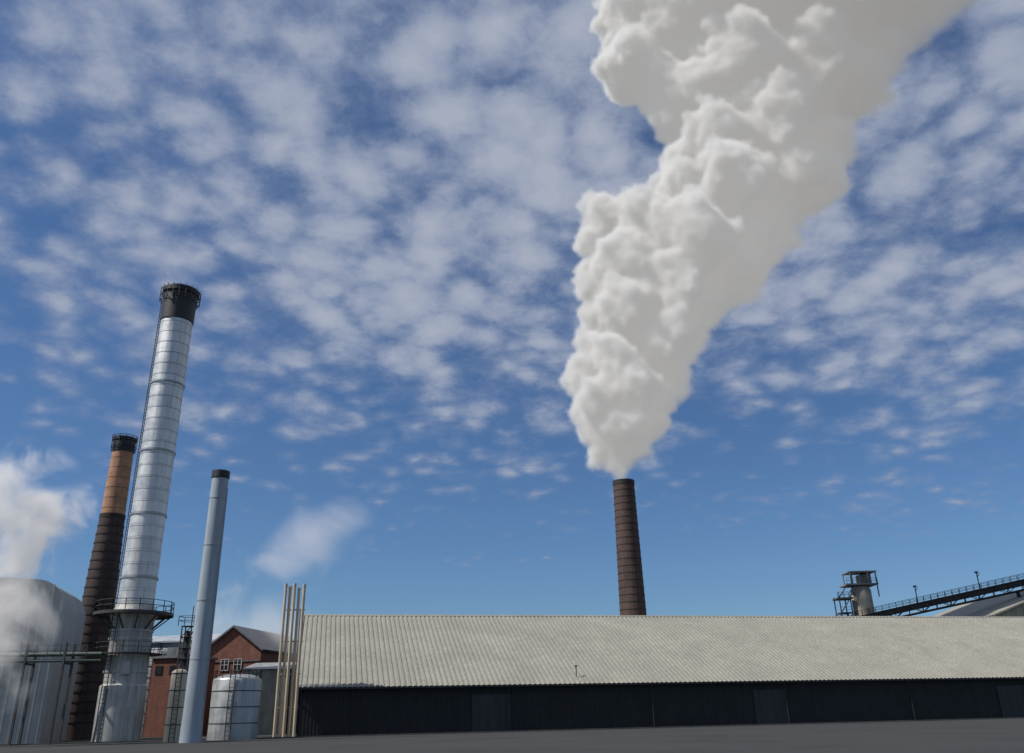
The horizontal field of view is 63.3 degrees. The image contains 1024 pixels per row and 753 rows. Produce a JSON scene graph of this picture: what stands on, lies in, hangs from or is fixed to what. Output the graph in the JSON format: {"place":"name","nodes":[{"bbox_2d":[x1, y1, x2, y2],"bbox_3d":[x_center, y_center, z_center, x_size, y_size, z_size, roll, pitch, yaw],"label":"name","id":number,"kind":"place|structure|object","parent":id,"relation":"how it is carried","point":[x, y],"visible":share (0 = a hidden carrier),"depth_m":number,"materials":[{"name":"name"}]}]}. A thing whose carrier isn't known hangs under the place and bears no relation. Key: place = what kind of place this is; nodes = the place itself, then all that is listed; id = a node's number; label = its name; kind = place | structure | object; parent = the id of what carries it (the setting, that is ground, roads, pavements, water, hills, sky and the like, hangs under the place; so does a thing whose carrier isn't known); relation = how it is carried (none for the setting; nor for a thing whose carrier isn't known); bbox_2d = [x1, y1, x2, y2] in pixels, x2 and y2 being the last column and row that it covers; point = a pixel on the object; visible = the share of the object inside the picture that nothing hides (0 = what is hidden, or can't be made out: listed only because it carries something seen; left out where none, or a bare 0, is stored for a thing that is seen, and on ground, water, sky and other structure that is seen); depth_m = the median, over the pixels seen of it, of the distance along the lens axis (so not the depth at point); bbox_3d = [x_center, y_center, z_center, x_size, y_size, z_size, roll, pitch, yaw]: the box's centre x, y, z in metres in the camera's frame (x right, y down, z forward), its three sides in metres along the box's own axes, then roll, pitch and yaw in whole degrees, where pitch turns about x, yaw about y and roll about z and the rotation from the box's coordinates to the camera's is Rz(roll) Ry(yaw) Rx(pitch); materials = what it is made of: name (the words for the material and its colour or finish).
{"place":"outdoors","nodes":[
{"label":"outdoors","id":0,"kind":"place"},
{"bbox_2d":[0,577,85,743],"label":"pale clad building","id":1,"kind":"structure","parent":0,"point":[38,612],"depth_m":91.12,"materials":[{"name":"grey metal"}]},
{"bbox_2d":[141,645,182,736],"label":"pipe","id":2,"kind":"object","parent":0,"point":[163,652],"visible":0.09,"depth_m":114.09,"materials":[{"name":"metal"}]},
{"bbox_2d":[151,634,220,653],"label":"grey hall","id":3,"kind":"structure","parent":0,"point":[173,641],"depth_m":136.64,"materials":[{"name":"grey metal"}]},
{"bbox_2d":[210,628,299,730],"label":"walls","id":4,"kind":"structure","parent":0,"point":[233,644],"depth_m":119.39,"materials":[{"name":"red brick"}]},
{"bbox_2d":[213,658,241,679],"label":"window frames","id":5,"kind":"structure","parent":4,"relation":"attached to","point":[237,664],"depth_m":118.47,"materials":[{"name":"grey metal"}]},
{"bbox_2d":[221,659,240,668],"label":"window glass","id":6,"kind":"object","parent":5,"relation":"in","point":[226,666],"visible":0.3,"depth_m":118.55,"materials":[{"name":"black glass"}]},
{"bbox_2d":[211,625,263,661],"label":"bargeboards and bands","id":7,"kind":"object","parent":4,"relation":"attached to","point":[240,631],"visible":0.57,"depth_m":119.36,"materials":[{"name":"paint"}]},
{"bbox_2d":[211,625,298,654],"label":"roof","id":8,"kind":"structure","parent":4,"relation":"on","point":[267,641],"depth_m":124.27,"materials":[{"name":"metal"}]},
{"bbox_2d":[0,717,1023,752],"bbox_3d":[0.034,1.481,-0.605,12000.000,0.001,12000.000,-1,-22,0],"label":"ground","id":9,"kind":"structure","parent":0,"point":[981,736],"depth_m":53.99,"materials":[{"name":"grey asphalt"}]},
{"bbox_2d":[0,642,102,745],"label":"pipe bridge","id":10,"kind":"structure","parent":9,"relation":"on","point":[36,654],"depth_m":81.65,"materials":[{"name":"metal"}]},
{"bbox_2d":[65,433,137,740],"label":"brick chimney","id":11,"kind":"object","parent":9,"relation":"on","point":[102,575],"visible":0.76,"depth_m":107.05,"materials":[{"name":"brick"}]},
{"bbox_2d":[91,282,201,741],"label":"steel chimney","id":12,"kind":"object","parent":9,"relation":"on","point":[133,614],"visible":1,"depth_m":89.07,"materials":[{"name":"metal"}]},
{"bbox_2d":[163,662,187,742],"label":"storage tank","id":13,"kind":"object","parent":9,"relation":"on","point":[176,699],"visible":0.94,"depth_m":77.80,"materials":[{"name":"grey metal"}]},
{"bbox_2d":[143,647,217,736],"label":"brick block","id":14,"kind":"structure","parent":9,"relation":"on","point":[163,668],"depth_m":111.39,"materials":[{"name":"red brick"}]},
{"bbox_2d":[154,665,188,674],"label":"windows","id":15,"kind":"structure","parent":14,"relation":"in","point":[158,669],"depth_m":111.81,"materials":[{"name":"black glass"}]},
{"bbox_2d":[176,606,194,670],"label":"lattice mast","id":16,"kind":"object","parent":9,"relation":"on","point":[187,641],"visible":0.47,"depth_m":95.52,"materials":[{"name":"metal"}]},
{"bbox_2d":[179,469,229,742],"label":"grey chimney","id":17,"kind":"object","parent":9,"relation":"on","point":[194,707],"visible":0.99,"depth_m":77.00,"materials":[{"name":"paint"}]},
{"bbox_2d":[207,669,261,739],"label":"storage tank","id":18,"kind":"object","parent":9,"relation":"on","point":[234,706],"visible":0.98,"depth_m":82.15,"materials":[{"name":"metal"}]},
{"bbox_2d":[243,662,295,734],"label":"shed","id":19,"kind":"structure","parent":9,"relation":"on","point":[268,696],"depth_m":108.75,"materials":[{"name":"grey metal"}]},
{"bbox_2d":[272,583,305,736],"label":"vent pipes","id":20,"kind":"object","parent":9,"relation":"on","point":[296,670],"visible":0.97,"depth_m":93.74,"materials":[{"name":"beige metal"}]},
{"bbox_2d":[0,717,1023,745],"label":"kerb","id":21,"kind":"structure","parent":9,"relation":"on","point":[521,731],"depth_m":88.84,"materials":[{"name":"concrete"}]},
{"bbox_2d":[613,478,646,614],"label":"brick chimney","id":22,"kind":"object","parent":9,"relation":"on","point":[631,586],"visible":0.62,"depth_m":147.39,"materials":[{"name":"brick"}]},
{"bbox_2d":[295,614,1023,735],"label":"warehouse","id":23,"kind":"structure","parent":9,"relation":"on","point":[363,674],"depth_m":108.02,"materials":[{"name":"metal"}]},
{"bbox_2d":[472,685,1023,731],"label":"roller doors","id":24,"kind":"structure","parent":23,"relation":"in","point":[489,711],"depth_m":104.19,"materials":[{"name":"metal"}]},
{"bbox_2d":[832,570,879,615],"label":"concrete silo","id":25,"kind":"object","parent":9,"relation":"on","point":[860,594],"visible":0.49,"depth_m":173.62,"materials":[{"name":"metal"}]},
{"bbox_2d":[836,571,1023,615],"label":"conveyor gantry","id":26,"kind":"object","parent":9,"relation":"on","point":[1003,586],"visible":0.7,"depth_m":159.51,"materials":[{"name":"metal"}]},
{"bbox_2d":[934,591,1023,616],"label":"clad shed","id":27,"kind":"structure","parent":9,"relation":"on","point":[1010,605],"depth_m":158.19,"materials":[{"name":"grey metal"}]},
{"bbox_2d":[0,0,1023,640],"label":"sky","id":28,"kind":"structure","parent":0,"point":[465,272],"materials":[{"name":"blue"}]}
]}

